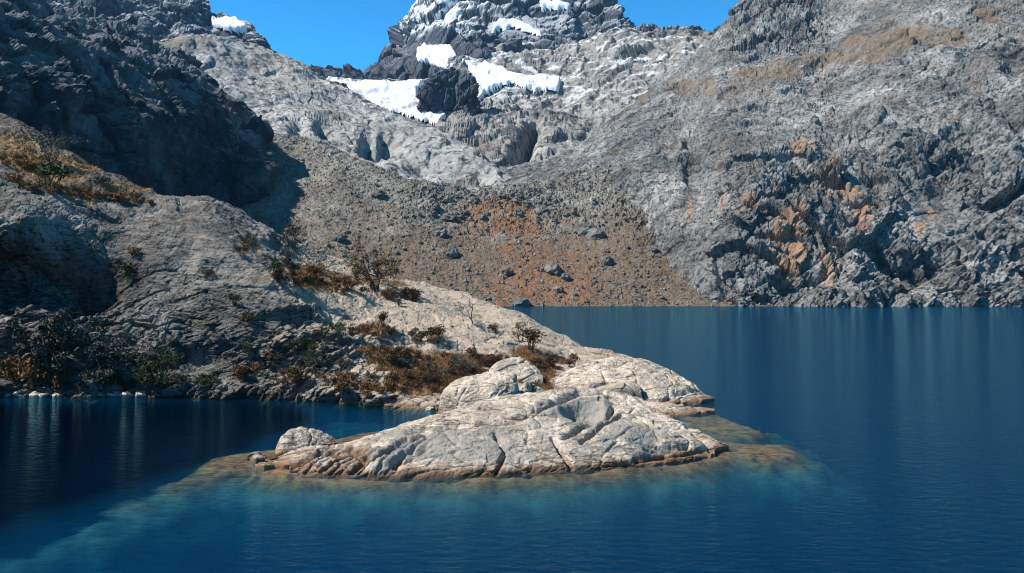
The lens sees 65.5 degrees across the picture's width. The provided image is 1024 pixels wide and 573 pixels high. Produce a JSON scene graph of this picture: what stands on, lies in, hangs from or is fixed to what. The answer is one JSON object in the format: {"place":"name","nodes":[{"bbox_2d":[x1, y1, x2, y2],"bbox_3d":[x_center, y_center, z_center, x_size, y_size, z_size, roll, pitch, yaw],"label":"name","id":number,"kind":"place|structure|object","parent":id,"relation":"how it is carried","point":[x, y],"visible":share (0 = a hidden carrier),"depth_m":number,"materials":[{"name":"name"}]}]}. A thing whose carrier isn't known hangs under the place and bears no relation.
{"place":"outdoors","nodes":[
{"label":"outdoors","id":0,"kind":"place"},
{"bbox_2d":[0,355,22,379],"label":"shrub","id":1,"kind":"object","parent":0,"point":[6,364],"visible":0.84,"depth_m":59.10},
{"bbox_2d":[0,0,275,208],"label":"cliff","id":2,"kind":"structure","parent":0,"point":[132,104],"depth_m":357.07,"materials":[{"name":"stone"}]},
{"bbox_2d":[47,0,348,88],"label":"shaded ridge","id":3,"kind":"structure","parent":0,"point":[162,20],"depth_m":958.11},
{"bbox_2d":[211,16,246,34],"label":"snowfield","id":4,"kind":"structure","parent":3,"relation":"on","point":[233,23],"depth_m":980.69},
{"bbox_2d":[0,113,642,445],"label":"headland","id":5,"kind":"structure","parent":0,"point":[59,249],"depth_m":65.29,"materials":[{"name":"stone"}]},
{"bbox_2d":[3,363,17,381],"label":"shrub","id":6,"kind":"object","parent":5,"relation":"on","point":[12,371],"visible":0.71,"depth_m":58.77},
{"bbox_2d":[8,151,25,163],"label":"grass tuft","id":7,"kind":"object","parent":5,"relation":"on","point":[16,156],"visible":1,"depth_m":76.55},
{"bbox_2d":[20,156,33,170],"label":"grass tuft","id":8,"kind":"object","parent":5,"relation":"on","point":[25,160],"visible":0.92,"depth_m":76.41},
{"bbox_2d":[17,357,43,388],"bbox_3d":[-35.653,6.316,58.794,1.384,2.488,1.907,0,0,27],"label":"shrub","id":9,"kind":"object","parent":5,"relation":"on","point":[27,371],"visible":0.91,"depth_m":58.66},
{"bbox_2d":[24,181,38,190],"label":"grass tuft","id":10,"kind":"object","parent":5,"relation":"on","point":[33,186],"visible":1,"depth_m":69.70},
{"bbox_2d":[31,359,50,383],"bbox_3d":[-34.803,6.247,59.225,1.450,2.295,2.049,0,0,-39],"label":"shrub","id":11,"kind":"object","parent":5,"relation":"on","point":[43,372],"visible":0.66,"depth_m":58.75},
{"bbox_2d":[15,125,89,162],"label":"tree","id":12,"kind":"object","parent":5,"relation":"on","point":[43,145],"visible":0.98,"depth_m":80.03,"materials":[{"name":"brown plant"}]},
{"bbox_2d":[33,161,72,188],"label":"shrub","id":13,"kind":"object","parent":5,"relation":"on","point":[56,169],"visible":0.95,"depth_m":71.80,"materials":[{"name":"green plant"}]},
{"bbox_2d":[6,306,108,384],"bbox_3d":[-33.585,4.463,59.711,6.509,6.046,5.004,0,0,20],"label":"tree","id":14,"kind":"object","parent":5,"relation":"on","point":[56,327],"visible":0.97,"depth_m":58.60,"materials":[{"name":"green plant"}]},
{"bbox_2d":[48,371,66,390],"bbox_3d":[-33.510,6.924,58.869,1.283,1.563,1.710,0,0,-44],"label":"shrub","id":15,"kind":"object","parent":5,"relation":"on","point":[55,380],"visible":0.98,"depth_m":58.74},
{"bbox_2d":[79,370,92,384],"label":"shrub","id":16,"kind":"object","parent":5,"relation":"on","point":[82,376],"visible":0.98,"depth_m":57.78,"materials":[{"name":"green plant"}]},
{"bbox_2d":[93,374,110,390],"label":"shrub","id":17,"kind":"object","parent":5,"relation":"on","point":[104,385],"visible":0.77,"depth_m":58.06,"materials":[{"name":"green plant"}]},
{"bbox_2d":[94,175,113,188],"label":"shrub","id":18,"kind":"object","parent":5,"relation":"on","point":[99,179],"visible":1,"depth_m":79.51,"materials":[{"name":"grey plant"}]},
{"bbox_2d":[78,330,151,386],"bbox_3d":[-29.704,5.388,58.601,5.066,4.478,3.892,0,0,26],"label":"tree","id":19,"kind":"object","parent":5,"relation":"on","point":[108,352],"visible":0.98,"depth_m":58.20,"materials":[{"name":"green plant"}]},
{"bbox_2d":[111,369,125,386],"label":"shrub","id":20,"kind":"object","parent":5,"relation":"on","point":[117,376],"visible":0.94,"depth_m":58.71,"materials":[{"name":"green plant"}]},
{"bbox_2d":[114,378,131,391],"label":"shrub","id":21,"kind":"object","parent":5,"relation":"on","point":[121,382],"visible":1,"depth_m":58.71,"materials":[{"name":"green plant"}]},
{"bbox_2d":[111,262,140,281],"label":"shrub","id":22,"kind":"object","parent":5,"relation":"on","point":[128,267],"visible":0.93,"depth_m":67.06,"materials":[{"name":"green plant"}]},
{"bbox_2d":[127,245,139,255],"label":"grass tuft","id":23,"kind":"object","parent":5,"relation":"on","point":[132,250],"visible":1,"depth_m":68.27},
{"bbox_2d":[123,342,187,393],"bbox_3d":[-25.937,5.900,57.884,4.314,3.866,5.731,0,0,0],"label":"tree","id":24,"kind":"object","parent":5,"relation":"on","point":[147,364],"visible":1,"depth_m":57.38,"materials":[{"name":"green plant"}]},
{"bbox_2d":[170,374,187,388],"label":"shrub","id":25,"kind":"object","parent":5,"relation":"on","point":[178,377],"visible":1,"depth_m":57.96,"materials":[{"name":"green plant"}]},
{"bbox_2d":[196,376,208,388],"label":"shrub","id":26,"kind":"object","parent":5,"relation":"on","point":[199,379],"visible":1,"depth_m":57.70,"materials":[{"name":"green plant"}]},
{"bbox_2d":[198,268,214,279],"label":"shrub","id":27,"kind":"object","parent":5,"relation":"on","point":[209,271],"visible":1,"depth_m":66.15,"materials":[{"name":"brown plant"}]},
{"bbox_2d":[197,372,219,387],"bbox_3d":[-22.266,6.935,58.352,1.740,1.311,1.191,0,0,-5],"label":"shrub","id":28,"kind":"object","parent":5,"relation":"on","point":[212,376],"visible":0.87,"depth_m":58.31,"materials":[{"name":"green plant"}]},
{"bbox_2d":[224,292,241,306],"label":"shrub","id":29,"kind":"object","parent":5,"relation":"on","point":[232,297],"visible":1,"depth_m":62.48,"materials":[{"name":"green plant"}]},
{"bbox_2d":[229,363,247,379],"bbox_3d":[-19.976,6.236,58.383,1.396,1.290,1.008,0,0,30],"label":"shrub","id":30,"kind":"object","parent":5,"relation":"on","point":[240,366],"visible":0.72,"depth_m":58.36,"materials":[{"name":"brown plant"}]},
{"bbox_2d":[233,366,249,382],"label":"shrub","id":31,"kind":"object","parent":5,"relation":"on","point":[240,373],"visible":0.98,"depth_m":57.81,"materials":[{"name":"brown plant"}]},
{"bbox_2d":[233,244,251,255],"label":"shrub","id":32,"kind":"object","parent":5,"relation":"on","point":[235,246],"visible":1,"depth_m":69.30,"materials":[{"name":"brown plant"}]},
{"bbox_2d":[242,340,252,356],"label":"shrub","id":33,"kind":"object","parent":5,"relation":"on","point":[247,345],"visible":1,"depth_m":59.47,"materials":[{"name":"green plant"}]},
{"bbox_2d":[239,311,257,326],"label":"shrub","id":34,"kind":"object","parent":5,"relation":"on","point":[246,315],"visible":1,"depth_m":61.76,"materials":[{"name":"brown plant"}]},
{"bbox_2d":[250,362,264,374],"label":"shrub","id":35,"kind":"object","parent":5,"relation":"on","point":[254,366],"visible":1,"depth_m":58.71,"materials":[{"name":"brown plant"}]},
{"bbox_2d":[263,351,281,367],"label":"shrub","id":36,"kind":"object","parent":5,"relation":"on","point":[272,357],"visible":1,"depth_m":59.60,"materials":[{"name":"brown plant"}]},
{"bbox_2d":[261,258,286,278],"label":"shrub","id":37,"kind":"object","parent":5,"relation":"on","point":[275,264],"visible":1,"depth_m":67.24,"materials":[{"name":"green plant"}]},
{"bbox_2d":[273,377,287,388],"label":"shrub","id":38,"kind":"object","parent":5,"relation":"on","point":[284,381],"visible":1,"depth_m":57.02,"materials":[{"name":"brown plant"}]},
{"bbox_2d":[0,129,572,397],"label":"dry grass","id":39,"kind":"structure","parent":5,"relation":"on","point":[520,352],"depth_m":62.09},
{"bbox_2d":[279,252,297,282],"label":"tree","id":40,"kind":"object","parent":5,"relation":"on","point":[287,259],"visible":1,"depth_m":69.20,"materials":[{"name":"green plant"}]},
{"bbox_2d":[275,216,307,253],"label":"tree","id":41,"kind":"object","parent":5,"relation":"on","point":[291,230],"visible":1,"depth_m":81.96,"materials":[{"name":"brown plant"}]},
{"bbox_2d":[282,339,300,355],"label":"shrub","id":42,"kind":"object","parent":5,"relation":"on","point":[292,343],"visible":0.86,"depth_m":60.37,"materials":[{"name":"green plant"}]},
{"bbox_2d":[285,365,301,381],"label":"shrub","id":43,"kind":"object","parent":5,"relation":"on","point":[293,372],"visible":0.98,"depth_m":57.55,"materials":[{"name":"brown plant"}]},
{"bbox_2d":[292,336,312,351],"bbox_3d":[-15.788,4.344,60.400,1.661,1.298,0.964,0,0,-34],"label":"shrub","id":44,"kind":"object","parent":5,"relation":"on","point":[302,340],"visible":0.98,"depth_m":60.33,"materials":[{"name":"green plant"}]},
{"bbox_2d":[298,340,327,376],"bbox_3d":[-14.748,5.273,58.433,1.904,3.041,2.293,0,0,26],"label":"tree","id":45,"kind":"object","parent":5,"relation":"on","point":[311,347],"visible":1,"depth_m":58.34,"materials":[{"name":"green plant"}]},
{"bbox_2d":[307,265,320,274],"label":"grass tuft","id":46,"kind":"object","parent":5,"relation":"on","point":[318,270],"visible":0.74,"depth_m":76.92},
{"bbox_2d":[315,328,329,338],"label":"shrub","id":47,"kind":"object","parent":5,"relation":"on","point":[319,332],"visible":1,"depth_m":61.15,"materials":[{"name":"green plant"}]},
{"bbox_2d":[327,375,344,391],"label":"shrub","id":48,"kind":"object","parent":5,"relation":"on","point":[334,379],"visible":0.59,"depth_m":55.52,"materials":[{"name":"brown plant"}]},
{"bbox_2d":[327,322,345,339],"bbox_3d":[-13.614,3.437,62.062,1.967,1.487,1.164,0,0,39],"label":"shrub","id":49,"kind":"object","parent":5,"relation":"on","point":[335,327],"visible":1,"depth_m":61.95,"materials":[{"name":"green plant"}]},
{"bbox_2d":[336,357,349,370],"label":"shrub","id":50,"kind":"object","parent":5,"relation":"on","point":[340,360],"visible":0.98,"depth_m":58.64,"materials":[{"name":"brown plant"}]},
{"bbox_2d":[336,278,350,290],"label":"shrub","id":51,"kind":"object","parent":5,"relation":"on","point":[345,282],"visible":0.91,"depth_m":74.79,"materials":[{"name":"brown plant"}]},
{"bbox_2d":[340,370,357,384],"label":"shrub","id":52,"kind":"object","parent":5,"relation":"on","point":[347,375],"visible":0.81,"depth_m":55.49,"materials":[{"name":"brown plant"}]},
{"bbox_2d":[348,280,358,293],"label":"shrub","id":53,"kind":"object","parent":5,"relation":"on","point":[353,283],"visible":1,"depth_m":74.66,"materials":[{"name":"brown plant"}]},
{"bbox_2d":[360,388,371,398],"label":"grass tuft","id":54,"kind":"object","parent":5,"relation":"on","point":[366,392],"visible":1,"depth_m":53.37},
{"bbox_2d":[343,237,405,292],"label":"tree","id":55,"kind":"object","parent":5,"relation":"on","point":[360,269],"visible":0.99,"depth_m":79.17,"materials":[{"name":"brown plant"}]},
{"bbox_2d":[369,379,379,390],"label":"grass tuft","id":56,"kind":"object","parent":5,"relation":"on","point":[374,384],"visible":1,"depth_m":53.97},
{"bbox_2d":[374,311,388,326],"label":"shrub","id":57,"kind":"object","parent":5,"relation":"on","point":[383,316],"visible":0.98,"depth_m":64.14,"materials":[{"name":"brown plant"}]},
{"bbox_2d":[382,378,395,391],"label":"grass tuft","id":58,"kind":"object","parent":5,"relation":"on","point":[388,385],"visible":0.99,"depth_m":54.30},
{"bbox_2d":[379,346,398,359],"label":"shrub","id":59,"kind":"object","parent":5,"relation":"on","point":[386,350],"visible":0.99,"depth_m":60.68,"materials":[{"name":"brown plant"}]},
{"bbox_2d":[381,325,396,336],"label":"shrub","id":60,"kind":"object","parent":5,"relation":"on","point":[386,328],"visible":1,"depth_m":63.52,"materials":[{"name":"brown plant"}]},
{"bbox_2d":[383,352,395,364],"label":"shrub","id":61,"kind":"object","parent":5,"relation":"on","point":[388,355],"visible":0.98,"depth_m":60.31,"materials":[{"name":"brown plant"}]},
{"bbox_2d":[383,288,396,300],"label":"shrub","id":62,"kind":"object","parent":5,"relation":"on","point":[389,293],"visible":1,"depth_m":76.27,"materials":[{"name":"brown plant"}]},
{"bbox_2d":[387,371,399,381],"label":"shrub","id":63,"kind":"object","parent":5,"relation":"on","point":[393,375],"visible":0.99,"depth_m":54.89,"materials":[{"name":"brown plant"}]},
{"bbox_2d":[392,356,407,368],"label":"shrub","id":64,"kind":"object","parent":5,"relation":"on","point":[402,360],"visible":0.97,"depth_m":60.56,"materials":[{"name":"grey plant"}]},
{"bbox_2d":[396,382,406,394],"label":"grass tuft","id":65,"kind":"object","parent":5,"relation":"on","point":[401,386],"visible":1,"depth_m":53.91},
{"bbox_2d":[408,379,423,387],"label":"shrub","id":66,"kind":"object","parent":5,"relation":"on","point":[414,381],"visible":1,"depth_m":54.27,"materials":[{"name":"brown plant"}]},
{"bbox_2d":[408,288,424,301],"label":"shrub","id":67,"kind":"object","parent":5,"relation":"on","point":[417,292],"visible":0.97,"depth_m":78.91,"materials":[{"name":"brown plant"}]},
{"bbox_2d":[416,371,434,382],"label":"shrub","id":68,"kind":"object","parent":5,"relation":"on","point":[427,377],"visible":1,"depth_m":54.70,"materials":[{"name":"brown plant"}]},
{"bbox_2d":[427,334,440,343],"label":"shrub","id":69,"kind":"object","parent":5,"relation":"on","point":[436,338],"visible":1,"depth_m":64.04,"materials":[{"name":"brown plant"}]},
{"bbox_2d":[425,324,443,343],"bbox_3d":[-6.262,3.860,64.890,1.744,1.657,1.656,0,0,17],"label":"shrub","id":70,"kind":"object","parent":5,"relation":"on","point":[435,330],"visible":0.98,"depth_m":64.61,"materials":[{"name":"brown plant"}]},
{"bbox_2d":[446,363,460,374],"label":"shrub","id":71,"kind":"object","parent":5,"relation":"on","point":[454,366],"visible":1,"depth_m":57.38,"materials":[{"name":"brown plant"}]},
{"bbox_2d":[449,356,467,363],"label":"shrub","id":72,"kind":"object","parent":5,"relation":"on","point":[461,361],"visible":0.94,"depth_m":58.70,"materials":[{"name":"grey plant"}]},
{"bbox_2d":[464,347,477,358],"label":"shrub","id":73,"kind":"object","parent":5,"relation":"on","point":[469,351],"visible":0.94,"depth_m":60.84,"materials":[{"name":"brown plant"}]},
{"bbox_2d":[479,354,498,367],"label":"shrub","id":74,"kind":"object","parent":5,"relation":"on","point":[489,358],"visible":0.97,"depth_m":60.13,"materials":[{"name":"brown plant"}]},
{"bbox_2d":[511,321,525,341],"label":"tree","id":75,"kind":"object","parent":5,"relation":"on","point":[518,327],"visible":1,"depth_m":72.72,"materials":[{"name":"brown plant"}]},
{"bbox_2d":[520,327,546,350],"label":"shrub","id":76,"kind":"object","parent":5,"relation":"on","point":[530,335],"visible":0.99,"depth_m":68.62,"materials":[{"name":"brown plant"}]},
{"bbox_2d":[568,353,579,365],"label":"shrub","id":77,"kind":"object","parent":5,"relation":"on","point":[573,356],"visible":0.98,"depth_m":67.43,"materials":[{"name":"brown plant"}]},
{"bbox_2d":[334,375,350,393],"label":"shrub","id":78,"kind":"object","parent":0,"point":[343,384],"visible":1,"depth_m":53.82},
{"bbox_2d":[158,33,570,336],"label":"slab slope","id":79,"kind":"structure","parent":0,"point":[282,93],"depth_m":647.12,"materials":[{"name":"stone"}]},
{"bbox_2d":[241,134,772,318],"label":"scree slope","id":80,"kind":"structure","parent":0,"point":[492,214],"depth_m":402.31,"materials":[{"name":"gravel"}]},
{"bbox_2d":[332,233,345,241],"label":"boulder","id":81,"kind":"object","parent":80,"relation":"on","point":[339,237],"visible":0.98,"depth_m":378.58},
{"bbox_2d":[371,189,385,198],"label":"boulder","id":82,"kind":"object","parent":80,"relation":"on","point":[379,193],"visible":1,"depth_m":429.61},
{"bbox_2d":[430,227,447,236],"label":"boulder","id":83,"kind":"object","parent":80,"relation":"on","point":[440,231],"visible":0.93,"depth_m":398.15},
{"bbox_2d":[440,213,454,221],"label":"boulder","id":84,"kind":"object","parent":80,"relation":"on","point":[446,217],"visible":0.98,"depth_m":416.68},
{"bbox_2d":[445,246,459,257],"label":"boulder","id":85,"kind":"object","parent":80,"relation":"on","point":[451,251],"visible":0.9,"depth_m":376.25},
{"bbox_2d":[244,133,770,305],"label":"scree rubble","id":86,"kind":"object","parent":80,"relation":"on","point":[519,241],"visible":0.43,"depth_m":390.64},
{"bbox_2d":[502,267,513,275],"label":"boulder","id":87,"kind":"object","parent":80,"relation":"on","point":[507,271],"visible":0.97,"depth_m":356.21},
{"bbox_2d":[511,296,530,307],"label":"boulder","id":88,"kind":"object","parent":80,"relation":"on","point":[521,301],"visible":0.79,"depth_m":321.61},
{"bbox_2d":[544,262,561,275],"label":"boulder","id":89,"kind":"object","parent":80,"relation":"on","point":[554,268],"visible":0.91,"depth_m":355.19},
{"bbox_2d":[573,223,596,236],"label":"boulder","id":90,"kind":"object","parent":80,"relation":"on","point":[584,229],"visible":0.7,"depth_m":404.79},
{"bbox_2d":[587,228,605,239],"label":"boulder","id":91,"kind":"object","parent":80,"relation":"on","point":[597,233],"visible":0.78,"depth_m":399.35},
{"bbox_2d":[601,256,614,264],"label":"boulder","id":92,"kind":"object","parent":80,"relation":"on","point":[607,260],"visible":0.99,"depth_m":366.07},
{"bbox_2d":[308,0,708,80],"bbox_3d":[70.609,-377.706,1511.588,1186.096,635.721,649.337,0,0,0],"label":"snowy mountain peak","id":93,"kind":"structure","parent":0,"point":[463,27],"depth_m":1464.23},
{"bbox_2d":[416,43,456,67],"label":"snowfield","id":94,"kind":"structure","parent":93,"relation":"on","point":[439,55],"depth_m":1359.60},
{"bbox_2d":[492,18,541,35],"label":"snowfield","id":95,"kind":"structure","parent":93,"relation":"on","point":[504,24],"depth_m":1432.74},
{"bbox_2d":[539,0,571,11],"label":"snowfield","id":96,"kind":"structure","parent":93,"relation":"on","point":[557,5],"depth_m":1507.26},
{"bbox_2d":[0,344,1023,572],"bbox_3d":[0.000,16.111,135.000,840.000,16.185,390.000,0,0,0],"label":"lake bed","id":97,"kind":"object","parent":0,"point":[770,541],"visible":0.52,"depth_m":34.62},
{"bbox_2d":[247,451,266,465],"bbox_3d":[-11.922,8.440,37.170,0.916,1.528,1.492,0,0,-17],"label":"rock","id":98,"kind":"object","parent":97,"relation":"on","point":[255,457],"visible":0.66,"depth_m":36.79,"materials":[{"name":"stone"}]},
{"bbox_2d":[255,462,273,473],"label":"rock","id":99,"kind":"object","parent":97,"relation":"on","point":[268,466],"visible":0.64,"depth_m":35.23,"materials":[{"name":"stone"}]},
{"bbox_2d":[275,426,334,456],"bbox_3d":[-10.423,8.165,40.084,2.965,2.167,5.308,0,0,-13],"label":"rock","id":100,"kind":"object","parent":97,"relation":"on","point":[295,438],"visible":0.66,"depth_m":39.16,"materials":[{"name":"stone"}]},
{"bbox_2d":[393,398,439,426],"bbox_3d":[-6.331,8.252,54.113,3.602,2.177,4.747,0,0,-5],"label":"rock","id":101,"kind":"object","parent":97,"relation":"on","point":[408,404],"visible":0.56,"depth_m":52.48,"materials":[{"name":"stone"}]},
{"bbox_2d":[624,393,714,419],"bbox_3d":[9.471,8.185,52.624,8.286,2.197,6.574,0,0,0],"label":"rock","id":102,"kind":"object","parent":97,"relation":"on","point":[667,408],"visible":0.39,"depth_m":50.67,"materials":[{"name":"stone"}]},
{"bbox_2d":[0,306,1023,572],"bbox_3d":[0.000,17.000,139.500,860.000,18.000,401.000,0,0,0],"label":"lake water","id":103,"kind":"structure","parent":0,"point":[834,322],"depth_m":54.46,"materials":[{"name":"liquid"}]},
{"bbox_2d":[436,371,519,413],"bbox_3d":[-2.115,7.363,51.963,5.745,3.779,6.354,0,0,0],"label":"rock","id":104,"kind":"object","parent":103,"relation":"in","point":[463,391],"visible":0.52,"depth_m":50.02,"materials":[{"name":"stone"}]},
{"bbox_2d":[265,386,728,483],"bbox_3d":[0.103,7.755,41.511,24.809,4.496,14.736,0,0,-17],"label":"granite islet","id":105,"kind":"object","parent":103,"relation":"in","point":[562,430],"visible":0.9,"depth_m":37.12,"materials":[{"name":"stone"}]},
{"bbox_2d":[489,357,542,383],"bbox_3d":[0.313,6.676,59.585,4.113,2.815,4.682,0,0,0],"label":"rock","id":106,"kind":"object","parent":103,"relation":"in","point":[526,370],"visible":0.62,"depth_m":58.22,"materials":[{"name":"stone"}]},
{"bbox_2d":[519,381,544,393],"bbox_3d":[1.256,7.810,54.043,2.745,2.840,7.338,0,0,34],"label":"rock","id":107,"kind":"object","parent":103,"relation":"in","point":[527,386],"visible":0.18,"depth_m":53.40,"materials":[{"name":"stone"}]},
{"bbox_2d":[549,356,713,408],"bbox_3d":[9.180,7.511,61.063,13.126,4.098,13.771,0,0,0],"label":"rock","id":108,"kind":"object","parent":103,"relation":"in","point":[656,382],"visible":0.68,"depth_m":57.52,"materials":[{"name":"stone"}]},
{"bbox_2d":[324,27,713,189],"bbox_3d":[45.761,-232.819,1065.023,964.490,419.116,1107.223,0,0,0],"label":"headwall basin","id":109,"kind":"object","parent":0,"point":[604,77],"visible":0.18,"depth_m":1123.21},
{"bbox_2d":[326,76,445,125],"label":"snowfield","id":110,"kind":"structure","parent":109,"relation":"on","point":[397,96],"depth_m":1103.66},
{"bbox_2d":[415,67,482,120],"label":"rock knob","id":111,"kind":"object","parent":109,"relation":"on","point":[452,89],"visible":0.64,"depth_m":1011.28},
{"bbox_2d":[462,58,560,101],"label":"snowfield","id":112,"kind":"structure","parent":109,"relation":"on","point":[488,76],"depth_m":1215.89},
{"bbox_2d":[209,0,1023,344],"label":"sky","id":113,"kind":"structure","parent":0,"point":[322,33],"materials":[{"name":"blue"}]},
{"bbox_2d":[500,0,1023,338],"bbox_3d":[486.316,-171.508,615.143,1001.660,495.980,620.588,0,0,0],"label":"mountain","id":114,"kind":"structure","parent":0,"point":[800,154],"depth_m":404.10,"materials":[{"name":"stone"}]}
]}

